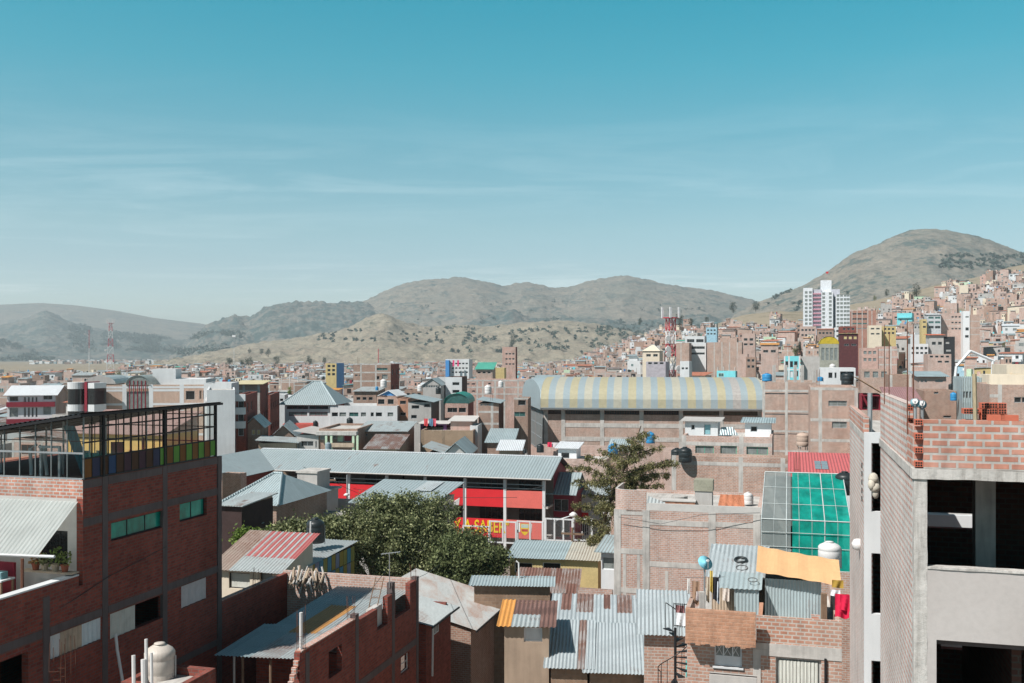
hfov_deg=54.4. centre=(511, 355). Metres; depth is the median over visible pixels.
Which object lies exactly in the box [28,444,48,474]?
door frame
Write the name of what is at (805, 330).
brick house
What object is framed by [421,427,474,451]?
adobe wall
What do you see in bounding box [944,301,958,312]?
town house
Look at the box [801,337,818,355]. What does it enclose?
town house
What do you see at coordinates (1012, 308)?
town house
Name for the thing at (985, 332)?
town house
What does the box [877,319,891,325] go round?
town house
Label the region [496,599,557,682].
orange roof house
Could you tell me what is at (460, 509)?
window
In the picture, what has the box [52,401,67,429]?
town house
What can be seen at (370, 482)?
window
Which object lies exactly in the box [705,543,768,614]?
tin shack
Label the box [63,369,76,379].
town house
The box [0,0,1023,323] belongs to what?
sky
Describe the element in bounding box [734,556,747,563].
tyre
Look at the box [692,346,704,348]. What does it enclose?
window
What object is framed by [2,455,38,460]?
town house
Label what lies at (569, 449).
shelter
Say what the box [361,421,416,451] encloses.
tin house
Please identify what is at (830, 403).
window
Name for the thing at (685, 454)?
water tank
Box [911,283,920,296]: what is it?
tree
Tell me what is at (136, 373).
town house
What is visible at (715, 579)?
laundry
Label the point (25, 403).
school block
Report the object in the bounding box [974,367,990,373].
town house
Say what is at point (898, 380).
brick house
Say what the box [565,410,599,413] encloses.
window
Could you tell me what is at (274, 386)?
town house
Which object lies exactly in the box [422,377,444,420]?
gable house
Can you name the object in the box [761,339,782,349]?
town house
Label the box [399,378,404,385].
town house
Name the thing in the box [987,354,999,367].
town house
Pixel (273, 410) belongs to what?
dark house
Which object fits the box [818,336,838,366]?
dome house
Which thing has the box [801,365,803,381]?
concrete post
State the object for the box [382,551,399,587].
antenna
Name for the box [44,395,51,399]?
window
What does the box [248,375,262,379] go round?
town house
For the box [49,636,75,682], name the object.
rebar bundle
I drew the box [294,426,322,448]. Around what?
grey house
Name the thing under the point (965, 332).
white slab house
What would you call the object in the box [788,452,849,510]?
red roof house
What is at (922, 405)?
satellite dish
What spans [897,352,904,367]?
town house
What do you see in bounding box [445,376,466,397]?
balcony block
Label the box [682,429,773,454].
three window building
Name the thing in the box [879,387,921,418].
pink roof house
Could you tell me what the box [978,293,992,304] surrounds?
town house
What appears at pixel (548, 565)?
window
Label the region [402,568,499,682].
tin shed
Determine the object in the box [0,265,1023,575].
ground
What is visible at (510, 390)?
long brick house
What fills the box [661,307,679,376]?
lattice mast
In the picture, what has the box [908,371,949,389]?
pink house
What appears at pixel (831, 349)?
window
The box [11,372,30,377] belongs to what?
town house
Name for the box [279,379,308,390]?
town house
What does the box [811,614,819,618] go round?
brick stack
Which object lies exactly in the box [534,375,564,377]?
town house
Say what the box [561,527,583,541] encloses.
utility pole
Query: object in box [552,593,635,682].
tin roof house
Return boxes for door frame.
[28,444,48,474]
[39,445,61,476]
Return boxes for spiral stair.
[658,603,686,682]
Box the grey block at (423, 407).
[405,394,442,451]
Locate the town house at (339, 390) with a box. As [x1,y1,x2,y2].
[332,388,352,397]
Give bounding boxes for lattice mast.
[104,319,114,369]
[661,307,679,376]
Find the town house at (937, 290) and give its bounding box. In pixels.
[934,286,945,296]
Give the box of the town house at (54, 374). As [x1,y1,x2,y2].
[44,372,61,379]
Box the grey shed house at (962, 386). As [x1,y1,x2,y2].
[953,376,981,419]
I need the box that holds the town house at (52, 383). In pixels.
[42,383,63,384]
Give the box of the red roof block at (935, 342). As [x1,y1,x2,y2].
[924,334,943,353]
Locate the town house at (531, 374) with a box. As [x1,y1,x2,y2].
[521,372,534,377]
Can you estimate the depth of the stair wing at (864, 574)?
24.43 m
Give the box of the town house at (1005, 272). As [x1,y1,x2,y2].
[1000,268,1010,281]
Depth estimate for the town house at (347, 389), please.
280.55 m
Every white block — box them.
[204,382,238,452]
[207,387,234,455]
[445,359,472,378]
[685,336,706,342]
[692,343,706,371]
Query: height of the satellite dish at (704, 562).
2.046 m
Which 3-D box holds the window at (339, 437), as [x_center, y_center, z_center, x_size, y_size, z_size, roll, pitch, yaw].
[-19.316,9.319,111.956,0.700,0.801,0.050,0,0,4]
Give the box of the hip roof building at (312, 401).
[279,380,352,426]
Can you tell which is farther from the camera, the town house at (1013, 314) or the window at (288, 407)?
the town house at (1013, 314)
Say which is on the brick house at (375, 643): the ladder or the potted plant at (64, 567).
the ladder
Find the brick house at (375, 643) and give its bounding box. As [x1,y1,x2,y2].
[215,570,418,682]
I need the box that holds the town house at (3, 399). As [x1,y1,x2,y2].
[0,396,6,403]
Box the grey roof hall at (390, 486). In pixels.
[348,479,464,569]
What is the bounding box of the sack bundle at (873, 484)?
[868,473,879,498]
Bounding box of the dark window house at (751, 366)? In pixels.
[746,357,756,376]
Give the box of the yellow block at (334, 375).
[326,363,343,394]
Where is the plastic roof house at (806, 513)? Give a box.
[761,471,849,682]
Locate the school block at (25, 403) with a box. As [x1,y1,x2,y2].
[3,385,67,440]
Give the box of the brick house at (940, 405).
[916,389,955,419]
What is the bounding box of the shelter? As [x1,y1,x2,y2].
[554,441,583,458]
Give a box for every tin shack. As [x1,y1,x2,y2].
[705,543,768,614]
[719,571,762,614]
[756,546,840,618]
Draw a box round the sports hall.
[522,377,761,454]
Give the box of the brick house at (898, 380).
[885,374,911,386]
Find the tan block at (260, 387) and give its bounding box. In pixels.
[238,380,271,419]
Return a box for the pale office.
[924,313,941,333]
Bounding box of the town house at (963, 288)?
[959,285,967,293]
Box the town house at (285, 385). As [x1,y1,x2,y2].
[279,375,311,394]
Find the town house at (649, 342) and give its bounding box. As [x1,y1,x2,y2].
[643,338,658,346]
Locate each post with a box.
[516,560,519,578]
[699,591,704,608]
[773,365,775,381]
[784,365,787,381]
[793,365,796,381]
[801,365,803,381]
[812,371,815,381]
[821,593,826,618]
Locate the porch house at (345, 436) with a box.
[316,423,372,449]
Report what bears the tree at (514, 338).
on the hill at (394, 347)
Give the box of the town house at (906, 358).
[905,347,906,367]
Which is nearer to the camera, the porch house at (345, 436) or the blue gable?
the porch house at (345, 436)
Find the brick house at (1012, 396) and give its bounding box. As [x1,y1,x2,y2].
[977,382,1023,420]
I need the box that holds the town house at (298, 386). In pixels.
[293,378,326,392]
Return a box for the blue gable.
[378,389,406,395]
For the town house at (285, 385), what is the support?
on the ground
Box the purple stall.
[417,420,450,451]
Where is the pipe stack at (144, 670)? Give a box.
[131,639,152,682]
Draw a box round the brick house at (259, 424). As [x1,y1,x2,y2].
[247,413,270,449]
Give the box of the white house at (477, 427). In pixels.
[470,423,481,453]
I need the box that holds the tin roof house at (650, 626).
[636,589,689,682]
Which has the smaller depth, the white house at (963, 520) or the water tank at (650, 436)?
the white house at (963, 520)
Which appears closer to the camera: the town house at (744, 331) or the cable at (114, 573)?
the cable at (114, 573)
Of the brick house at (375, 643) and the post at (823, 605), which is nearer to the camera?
the post at (823, 605)
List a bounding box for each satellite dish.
[698,556,711,591]
[910,398,919,418]
[918,400,926,425]
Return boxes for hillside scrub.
[0,252,1023,360]
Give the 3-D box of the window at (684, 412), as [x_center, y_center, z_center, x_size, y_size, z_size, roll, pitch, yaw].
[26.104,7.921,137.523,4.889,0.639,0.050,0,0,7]
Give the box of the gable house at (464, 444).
[444,436,477,453]
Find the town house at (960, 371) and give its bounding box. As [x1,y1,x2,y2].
[957,364,963,375]
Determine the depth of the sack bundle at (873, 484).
22.82 m
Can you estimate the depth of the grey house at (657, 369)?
279.37 m
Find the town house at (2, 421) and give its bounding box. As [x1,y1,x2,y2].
[0,417,6,440]
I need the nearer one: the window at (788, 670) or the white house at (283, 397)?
the window at (788, 670)
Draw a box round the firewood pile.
[288,565,325,593]
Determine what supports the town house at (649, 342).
on the ground
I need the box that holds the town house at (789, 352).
[778,345,797,355]
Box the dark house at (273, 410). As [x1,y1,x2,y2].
[268,391,278,435]
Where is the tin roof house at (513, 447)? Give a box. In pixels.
[496,440,525,454]
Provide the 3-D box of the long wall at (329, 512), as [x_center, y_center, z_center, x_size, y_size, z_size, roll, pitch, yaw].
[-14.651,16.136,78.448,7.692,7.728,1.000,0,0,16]
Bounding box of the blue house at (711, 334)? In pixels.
[706,327,717,341]
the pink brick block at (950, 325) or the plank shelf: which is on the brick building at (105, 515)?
the plank shelf
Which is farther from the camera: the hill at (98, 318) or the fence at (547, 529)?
the hill at (98, 318)
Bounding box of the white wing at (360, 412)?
[330,403,398,424]
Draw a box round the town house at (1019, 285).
[1012,283,1023,289]
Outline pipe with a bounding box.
[867,393,871,431]
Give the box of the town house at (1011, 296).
[1006,292,1018,301]
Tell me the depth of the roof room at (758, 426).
79.88 m
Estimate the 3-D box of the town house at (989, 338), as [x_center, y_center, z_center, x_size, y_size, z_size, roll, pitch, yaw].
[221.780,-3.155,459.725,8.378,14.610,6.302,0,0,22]
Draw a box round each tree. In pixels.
[245,355,253,365]
[326,487,463,576]
[426,520,515,586]
[509,333,516,343]
[565,426,679,545]
[675,313,683,326]
[729,302,736,312]
[753,301,760,311]
[796,344,802,352]
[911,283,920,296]
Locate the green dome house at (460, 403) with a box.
[444,391,474,420]
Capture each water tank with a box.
[144,641,175,681]
[306,517,324,543]
[325,442,331,449]
[347,417,352,422]
[380,379,386,386]
[417,384,422,391]
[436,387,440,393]
[485,385,491,394]
[537,444,543,452]
[608,443,617,454]
[646,431,654,443]
[671,448,678,459]
[679,447,691,462]
[743,492,752,504]
[762,373,771,380]
[796,432,807,450]
[818,541,841,568]
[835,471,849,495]
[841,372,853,385]
[950,392,956,401]
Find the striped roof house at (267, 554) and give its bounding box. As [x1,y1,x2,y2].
[222,530,318,596]
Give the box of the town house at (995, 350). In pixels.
[982,346,1009,355]
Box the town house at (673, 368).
[667,359,674,376]
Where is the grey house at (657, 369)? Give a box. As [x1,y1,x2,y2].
[646,362,668,376]
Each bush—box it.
[222,521,277,544]
[260,508,357,539]
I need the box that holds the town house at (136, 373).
[128,371,145,375]
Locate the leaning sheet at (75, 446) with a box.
[63,426,85,475]
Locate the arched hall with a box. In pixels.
[85,368,215,439]
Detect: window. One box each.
[10,396,17,400]
[10,408,17,416]
[21,444,34,450]
[41,531,67,564]
[43,407,50,414]
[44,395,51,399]
[88,388,105,404]
[111,511,159,539]
[126,374,157,408]
[127,391,148,408]
[180,498,203,520]
[186,391,194,399]
[230,572,249,588]
[238,401,243,406]
[238,415,243,420]
[238,428,243,435]
[261,573,271,580]
[287,406,307,408]
[289,412,306,415]
[301,441,312,445]
[309,406,327,408]
[309,412,327,415]
[330,473,346,483]
[337,435,342,441]
[344,435,351,441]
[349,412,357,415]
[365,474,384,484]
[378,399,384,403]
[388,399,393,403]
[401,653,406,672]
[402,476,423,479]
[434,624,438,634]
[440,477,462,487]
[448,408,456,411]
[455,505,462,516]
[480,478,502,489]
[480,506,502,518]
[514,412,524,415]
[515,562,531,571]
[518,400,525,404]
[519,480,540,490]
[519,508,540,520]
[524,627,541,641]
[531,407,535,446]
[536,410,542,447]
[543,562,560,567]
[548,410,560,413]
[554,499,567,511]
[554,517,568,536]
[561,452,568,457]
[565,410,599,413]
[582,523,588,534]
[602,557,613,569]
[604,410,638,414]
[644,410,678,414]
[683,411,718,414]
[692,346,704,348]
[695,446,713,452]
[704,424,710,434]
[713,646,743,669]
[720,446,736,453]
[724,411,756,415]
[747,447,767,454]
[751,426,756,431]
[776,657,820,682]
[821,348,823,359]
[826,348,828,359]
[828,401,846,405]
[830,348,832,359]
[832,422,846,427]
[834,348,836,359]
[864,371,869,377]
[873,371,877,377]
[1014,397,1020,402]
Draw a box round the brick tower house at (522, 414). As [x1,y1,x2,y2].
[514,397,530,454]
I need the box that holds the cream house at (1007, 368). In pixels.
[992,364,1023,373]
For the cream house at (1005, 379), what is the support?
on the ground
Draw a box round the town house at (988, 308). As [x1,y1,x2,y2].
[984,304,1002,317]
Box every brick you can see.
[987,414,1004,420]
[1001,415,1018,420]
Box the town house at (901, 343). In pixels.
[896,336,910,351]
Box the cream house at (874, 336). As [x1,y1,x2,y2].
[867,325,881,347]
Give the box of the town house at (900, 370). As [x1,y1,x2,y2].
[897,368,906,373]
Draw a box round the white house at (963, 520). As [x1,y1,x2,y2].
[927,512,971,647]
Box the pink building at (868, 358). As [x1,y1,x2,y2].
[859,348,877,368]
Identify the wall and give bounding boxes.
[222,472,245,498]
[283,423,318,433]
[323,510,373,574]
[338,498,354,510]
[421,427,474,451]
[539,444,679,489]
[579,587,612,594]
[709,672,756,682]
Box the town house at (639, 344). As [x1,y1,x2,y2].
[634,340,643,350]
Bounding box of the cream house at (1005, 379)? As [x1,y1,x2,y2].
[979,374,1023,384]
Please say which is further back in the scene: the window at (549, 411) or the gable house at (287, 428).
the window at (549, 411)
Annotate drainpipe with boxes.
[114,633,123,681]
[431,628,433,675]
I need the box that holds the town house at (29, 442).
[12,429,66,458]
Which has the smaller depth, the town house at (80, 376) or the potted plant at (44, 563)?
the potted plant at (44, 563)
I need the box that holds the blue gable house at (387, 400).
[377,396,404,405]
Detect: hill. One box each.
[0,303,205,339]
[0,310,190,359]
[0,342,65,361]
[154,313,643,364]
[169,300,377,359]
[362,275,759,326]
[461,309,723,332]
[731,229,1023,318]
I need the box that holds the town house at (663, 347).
[660,344,674,350]
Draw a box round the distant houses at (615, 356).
[0,270,1023,418]
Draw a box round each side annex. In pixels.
[581,476,610,541]
[594,534,613,594]
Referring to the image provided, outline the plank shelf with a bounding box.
[20,568,78,574]
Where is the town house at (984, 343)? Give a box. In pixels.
[980,341,1001,354]
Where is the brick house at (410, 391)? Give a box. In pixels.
[404,389,422,399]
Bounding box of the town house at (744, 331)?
[737,329,752,334]
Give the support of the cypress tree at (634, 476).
on the ground
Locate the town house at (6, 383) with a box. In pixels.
[0,376,30,395]
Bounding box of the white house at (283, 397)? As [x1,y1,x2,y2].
[279,393,287,427]
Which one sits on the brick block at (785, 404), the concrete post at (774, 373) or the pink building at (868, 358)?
the concrete post at (774, 373)
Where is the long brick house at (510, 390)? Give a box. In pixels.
[467,379,526,427]
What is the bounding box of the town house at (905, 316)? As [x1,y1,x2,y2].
[897,310,913,324]
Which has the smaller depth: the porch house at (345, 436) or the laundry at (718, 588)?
the laundry at (718, 588)
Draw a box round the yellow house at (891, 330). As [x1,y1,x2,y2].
[882,326,895,345]
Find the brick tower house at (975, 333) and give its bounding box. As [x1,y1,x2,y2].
[970,315,979,353]
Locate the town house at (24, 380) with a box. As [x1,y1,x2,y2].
[18,378,35,384]
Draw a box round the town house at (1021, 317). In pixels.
[1019,308,1023,328]
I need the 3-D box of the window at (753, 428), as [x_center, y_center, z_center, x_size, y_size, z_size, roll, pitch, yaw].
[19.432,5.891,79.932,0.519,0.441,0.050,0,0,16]
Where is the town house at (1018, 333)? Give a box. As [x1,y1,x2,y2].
[1015,330,1023,338]
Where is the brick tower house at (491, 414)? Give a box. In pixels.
[476,397,505,453]
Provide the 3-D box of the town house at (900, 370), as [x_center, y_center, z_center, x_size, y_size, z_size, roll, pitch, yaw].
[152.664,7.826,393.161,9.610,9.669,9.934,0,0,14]
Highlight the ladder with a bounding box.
[368,577,383,607]
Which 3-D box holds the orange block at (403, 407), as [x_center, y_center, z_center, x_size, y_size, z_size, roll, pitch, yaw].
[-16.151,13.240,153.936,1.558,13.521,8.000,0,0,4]
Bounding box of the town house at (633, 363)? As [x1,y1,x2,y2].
[627,357,640,373]
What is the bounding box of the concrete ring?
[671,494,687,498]
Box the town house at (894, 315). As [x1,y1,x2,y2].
[892,311,903,324]
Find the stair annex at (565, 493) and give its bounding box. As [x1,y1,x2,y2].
[546,472,584,541]
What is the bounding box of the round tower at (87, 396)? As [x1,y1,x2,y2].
[67,381,105,414]
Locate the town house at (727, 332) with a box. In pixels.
[722,330,736,336]
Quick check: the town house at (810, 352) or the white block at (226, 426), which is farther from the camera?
the town house at (810, 352)
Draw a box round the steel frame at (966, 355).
[954,350,994,375]
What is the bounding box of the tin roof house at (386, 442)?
[363,434,409,451]
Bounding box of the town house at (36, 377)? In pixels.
[32,371,49,380]
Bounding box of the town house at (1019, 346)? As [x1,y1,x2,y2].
[1015,336,1023,351]
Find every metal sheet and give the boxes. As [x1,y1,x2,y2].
[647,496,664,502]
[718,494,744,506]
[719,427,737,435]
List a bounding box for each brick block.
[502,347,516,378]
[614,483,762,682]
[672,453,787,492]
[762,380,818,454]
[808,384,857,452]
[859,407,879,419]
[941,314,960,358]
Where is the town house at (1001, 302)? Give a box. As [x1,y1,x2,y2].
[997,296,1008,306]
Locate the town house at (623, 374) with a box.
[617,372,630,376]
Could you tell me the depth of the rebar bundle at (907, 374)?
16.99 m
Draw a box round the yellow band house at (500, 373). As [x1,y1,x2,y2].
[495,368,505,378]
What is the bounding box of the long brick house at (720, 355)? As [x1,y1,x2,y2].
[707,342,742,376]
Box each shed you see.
[121,664,215,682]
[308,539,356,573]
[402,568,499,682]
[419,595,459,682]
[475,362,496,378]
[508,540,600,588]
[516,567,581,600]
[854,377,881,409]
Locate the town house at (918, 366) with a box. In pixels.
[910,362,922,374]
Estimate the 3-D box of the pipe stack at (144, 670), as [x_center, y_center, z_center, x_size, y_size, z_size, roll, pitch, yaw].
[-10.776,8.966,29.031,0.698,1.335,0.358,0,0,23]
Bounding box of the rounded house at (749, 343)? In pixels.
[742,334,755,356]
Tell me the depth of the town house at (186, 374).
395.88 m
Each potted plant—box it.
[28,551,42,569]
[35,553,52,570]
[48,546,62,571]
[54,551,71,571]
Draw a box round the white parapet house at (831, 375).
[819,367,855,384]
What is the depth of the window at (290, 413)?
149.97 m
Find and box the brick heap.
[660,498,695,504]
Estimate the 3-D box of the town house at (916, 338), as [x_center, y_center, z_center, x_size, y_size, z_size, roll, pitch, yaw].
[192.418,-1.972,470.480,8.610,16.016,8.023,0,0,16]
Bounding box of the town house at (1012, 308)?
[1007,305,1023,320]
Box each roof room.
[680,416,724,435]
[740,417,775,436]
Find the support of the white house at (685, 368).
on the ground
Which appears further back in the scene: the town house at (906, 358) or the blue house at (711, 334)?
the blue house at (711, 334)
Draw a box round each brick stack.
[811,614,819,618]
[961,408,989,419]
[978,402,1007,419]
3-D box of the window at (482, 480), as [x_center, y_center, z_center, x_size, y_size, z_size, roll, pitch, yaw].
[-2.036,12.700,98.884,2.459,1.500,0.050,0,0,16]
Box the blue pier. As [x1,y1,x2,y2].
[445,360,449,376]
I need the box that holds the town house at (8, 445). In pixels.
[2,441,11,457]
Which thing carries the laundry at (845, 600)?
hanging from the terrace house at (771, 649)
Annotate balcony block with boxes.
[235,391,256,451]
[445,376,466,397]
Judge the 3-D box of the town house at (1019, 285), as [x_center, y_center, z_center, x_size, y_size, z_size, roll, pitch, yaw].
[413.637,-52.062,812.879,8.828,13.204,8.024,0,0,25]
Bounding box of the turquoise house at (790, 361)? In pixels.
[784,356,799,379]
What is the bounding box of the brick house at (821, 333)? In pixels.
[817,328,833,340]
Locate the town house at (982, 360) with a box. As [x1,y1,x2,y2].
[979,356,1006,362]
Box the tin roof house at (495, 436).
[484,428,518,453]
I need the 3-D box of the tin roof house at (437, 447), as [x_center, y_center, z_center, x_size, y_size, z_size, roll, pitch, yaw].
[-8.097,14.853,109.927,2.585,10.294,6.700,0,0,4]
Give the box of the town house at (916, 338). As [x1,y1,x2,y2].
[909,334,918,343]
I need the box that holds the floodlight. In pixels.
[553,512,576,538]
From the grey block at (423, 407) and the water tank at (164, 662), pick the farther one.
the grey block at (423, 407)
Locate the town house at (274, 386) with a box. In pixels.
[269,381,278,390]
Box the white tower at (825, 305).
[803,280,849,334]
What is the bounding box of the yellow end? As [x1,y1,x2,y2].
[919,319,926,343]
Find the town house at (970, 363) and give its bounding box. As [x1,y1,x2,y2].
[964,357,987,375]
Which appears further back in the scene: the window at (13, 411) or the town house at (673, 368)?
the town house at (673, 368)
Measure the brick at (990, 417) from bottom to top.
0.090 m
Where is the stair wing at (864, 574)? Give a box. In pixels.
[849,405,879,682]
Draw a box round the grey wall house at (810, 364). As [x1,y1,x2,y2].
[801,357,819,381]
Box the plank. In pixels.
[758,602,762,614]
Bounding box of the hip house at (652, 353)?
[641,344,662,376]
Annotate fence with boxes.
[462,525,489,541]
[489,520,516,543]
[517,520,543,540]
[545,518,572,541]
[572,518,592,540]
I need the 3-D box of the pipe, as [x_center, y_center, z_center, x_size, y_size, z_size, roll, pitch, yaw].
[8.449,1.386,23.497,0.095,1.008,0.110,0,0,0]
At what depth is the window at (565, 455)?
105.91 m
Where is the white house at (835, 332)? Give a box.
[834,327,837,339]
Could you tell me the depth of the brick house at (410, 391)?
181.93 m
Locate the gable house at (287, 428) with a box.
[271,420,301,436]
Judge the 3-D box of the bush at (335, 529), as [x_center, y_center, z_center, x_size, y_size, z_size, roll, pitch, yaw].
[-12.881,14.841,61.916,6.023,10.749,4.506,0,0,22]
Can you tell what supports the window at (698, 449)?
in the three window building at (740, 443)
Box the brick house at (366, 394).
[352,387,385,402]
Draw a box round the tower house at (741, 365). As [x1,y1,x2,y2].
[737,354,748,376]
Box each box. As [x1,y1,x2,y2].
[0,570,7,579]
[694,478,713,504]
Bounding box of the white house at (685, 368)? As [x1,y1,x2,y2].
[680,361,691,376]
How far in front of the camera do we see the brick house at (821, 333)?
569.17 m
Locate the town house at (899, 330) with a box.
[894,325,906,335]
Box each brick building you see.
[0,402,222,682]
[353,364,398,402]
[838,326,855,332]
[850,310,875,368]
[875,346,896,373]
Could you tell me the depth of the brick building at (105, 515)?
34.85 m
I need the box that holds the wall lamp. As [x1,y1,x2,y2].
[852,538,859,550]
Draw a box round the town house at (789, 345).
[783,338,800,354]
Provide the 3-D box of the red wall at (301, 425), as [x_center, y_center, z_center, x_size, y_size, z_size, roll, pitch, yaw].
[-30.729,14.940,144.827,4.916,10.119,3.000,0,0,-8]
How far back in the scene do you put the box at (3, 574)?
32.34 m
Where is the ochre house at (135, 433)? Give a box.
[61,409,202,452]
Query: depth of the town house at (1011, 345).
409.48 m
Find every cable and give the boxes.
[61,546,166,607]
[336,563,390,625]
[358,489,516,497]
[621,513,745,523]
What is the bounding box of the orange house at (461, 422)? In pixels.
[448,415,478,429]
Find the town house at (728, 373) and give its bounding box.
[717,364,736,376]
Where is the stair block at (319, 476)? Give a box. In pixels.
[296,468,341,510]
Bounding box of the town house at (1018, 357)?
[998,352,1023,363]
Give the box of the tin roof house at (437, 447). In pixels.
[422,441,450,452]
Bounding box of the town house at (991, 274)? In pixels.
[986,269,995,279]
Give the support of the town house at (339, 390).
on the ground
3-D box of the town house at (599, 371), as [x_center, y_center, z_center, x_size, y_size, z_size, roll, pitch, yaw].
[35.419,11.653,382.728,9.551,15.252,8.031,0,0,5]
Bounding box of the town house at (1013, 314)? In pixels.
[1009,310,1018,320]
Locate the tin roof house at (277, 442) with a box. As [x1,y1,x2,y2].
[255,435,299,474]
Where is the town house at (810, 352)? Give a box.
[805,344,818,356]
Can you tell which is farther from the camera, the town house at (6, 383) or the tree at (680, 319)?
the tree at (680, 319)
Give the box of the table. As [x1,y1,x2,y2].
[0,577,14,594]
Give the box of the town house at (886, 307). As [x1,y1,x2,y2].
[881,302,891,312]
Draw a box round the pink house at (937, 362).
[923,354,950,388]
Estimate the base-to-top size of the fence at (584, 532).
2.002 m
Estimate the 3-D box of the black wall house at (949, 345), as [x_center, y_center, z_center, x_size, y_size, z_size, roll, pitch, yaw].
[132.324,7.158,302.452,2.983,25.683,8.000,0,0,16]
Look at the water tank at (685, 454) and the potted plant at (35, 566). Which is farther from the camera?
the water tank at (685, 454)
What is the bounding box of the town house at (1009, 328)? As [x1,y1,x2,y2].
[1002,324,1019,334]
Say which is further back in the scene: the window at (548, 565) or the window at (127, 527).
the window at (548, 565)
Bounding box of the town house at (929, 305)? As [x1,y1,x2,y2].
[924,300,936,312]
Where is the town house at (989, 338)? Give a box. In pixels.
[982,333,1002,340]
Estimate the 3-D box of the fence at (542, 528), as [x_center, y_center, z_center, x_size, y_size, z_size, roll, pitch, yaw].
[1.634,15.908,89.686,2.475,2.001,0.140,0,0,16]
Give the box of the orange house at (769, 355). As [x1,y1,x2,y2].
[760,343,778,373]
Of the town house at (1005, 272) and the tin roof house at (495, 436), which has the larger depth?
the town house at (1005, 272)
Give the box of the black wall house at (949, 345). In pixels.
[944,337,954,383]
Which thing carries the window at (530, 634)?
in the orange roof house at (527, 625)
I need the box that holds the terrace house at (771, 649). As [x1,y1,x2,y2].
[685,584,841,682]
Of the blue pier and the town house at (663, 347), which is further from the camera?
the town house at (663, 347)
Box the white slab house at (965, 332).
[960,311,969,357]
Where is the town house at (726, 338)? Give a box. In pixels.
[720,335,738,341]
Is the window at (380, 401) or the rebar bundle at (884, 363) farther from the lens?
the window at (380, 401)
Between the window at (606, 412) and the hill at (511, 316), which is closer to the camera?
the window at (606, 412)
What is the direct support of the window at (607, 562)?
in the side annex at (605, 548)
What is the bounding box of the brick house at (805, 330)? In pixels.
[800,326,815,340]
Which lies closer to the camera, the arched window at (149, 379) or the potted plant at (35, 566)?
the potted plant at (35, 566)
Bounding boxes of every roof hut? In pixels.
[222,471,330,523]
[222,492,277,553]
[606,439,630,534]
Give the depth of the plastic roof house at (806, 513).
49.96 m
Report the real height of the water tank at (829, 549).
1.100 m
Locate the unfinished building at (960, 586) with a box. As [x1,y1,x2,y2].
[879,393,1023,682]
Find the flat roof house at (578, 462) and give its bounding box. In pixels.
[564,453,610,482]
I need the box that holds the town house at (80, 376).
[71,372,96,381]
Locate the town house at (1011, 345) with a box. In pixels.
[1005,339,1019,351]
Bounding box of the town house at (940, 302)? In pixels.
[934,297,946,305]
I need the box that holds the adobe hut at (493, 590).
[469,575,555,682]
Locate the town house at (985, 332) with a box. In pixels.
[980,329,989,344]
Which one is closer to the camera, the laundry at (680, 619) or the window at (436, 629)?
the laundry at (680, 619)
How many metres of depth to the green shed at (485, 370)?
230.06 m
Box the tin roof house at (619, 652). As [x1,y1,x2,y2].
[582,622,643,682]
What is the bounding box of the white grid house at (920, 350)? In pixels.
[908,344,927,374]
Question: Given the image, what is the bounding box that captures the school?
[219,448,568,557]
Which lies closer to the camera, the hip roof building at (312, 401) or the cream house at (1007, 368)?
the cream house at (1007, 368)
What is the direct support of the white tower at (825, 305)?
on the ground
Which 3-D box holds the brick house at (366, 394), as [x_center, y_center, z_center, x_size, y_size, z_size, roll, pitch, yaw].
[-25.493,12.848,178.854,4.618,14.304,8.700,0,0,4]
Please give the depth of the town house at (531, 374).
656.99 m
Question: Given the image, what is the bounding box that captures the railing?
[673,603,686,627]
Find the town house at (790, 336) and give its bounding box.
[776,331,797,343]
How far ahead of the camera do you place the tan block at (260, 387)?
144.29 m
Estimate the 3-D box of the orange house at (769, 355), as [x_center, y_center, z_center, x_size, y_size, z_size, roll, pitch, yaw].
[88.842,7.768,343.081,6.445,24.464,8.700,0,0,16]
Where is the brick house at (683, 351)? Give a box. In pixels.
[676,343,691,376]
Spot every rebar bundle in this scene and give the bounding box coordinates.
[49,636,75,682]
[252,567,259,595]
[296,604,305,636]
[346,596,354,625]
[884,324,889,403]
[907,320,913,434]
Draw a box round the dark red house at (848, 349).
[837,333,858,375]
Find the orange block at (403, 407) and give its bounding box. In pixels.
[398,397,416,420]
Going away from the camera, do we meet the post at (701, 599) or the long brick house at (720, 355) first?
the post at (701, 599)
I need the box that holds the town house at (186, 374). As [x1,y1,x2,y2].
[182,371,203,377]
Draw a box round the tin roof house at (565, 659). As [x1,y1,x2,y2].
[543,619,595,682]
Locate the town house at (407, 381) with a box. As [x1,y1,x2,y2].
[400,378,420,388]
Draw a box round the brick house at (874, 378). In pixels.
[858,369,890,393]
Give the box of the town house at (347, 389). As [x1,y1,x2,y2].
[342,384,352,394]
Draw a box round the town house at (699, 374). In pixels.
[678,372,712,376]
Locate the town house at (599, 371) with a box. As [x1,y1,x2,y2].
[594,366,616,376]
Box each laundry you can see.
[675,605,683,614]
[676,613,684,625]
[687,578,689,593]
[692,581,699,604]
[706,577,709,602]
[710,571,712,592]
[713,577,718,600]
[717,581,719,603]
[722,589,728,601]
[830,590,839,595]
[832,580,843,587]
[835,594,848,618]
[840,595,849,611]
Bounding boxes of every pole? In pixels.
[299,612,302,648]
[344,475,348,498]
[454,483,464,528]
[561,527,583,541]
[972,374,977,419]

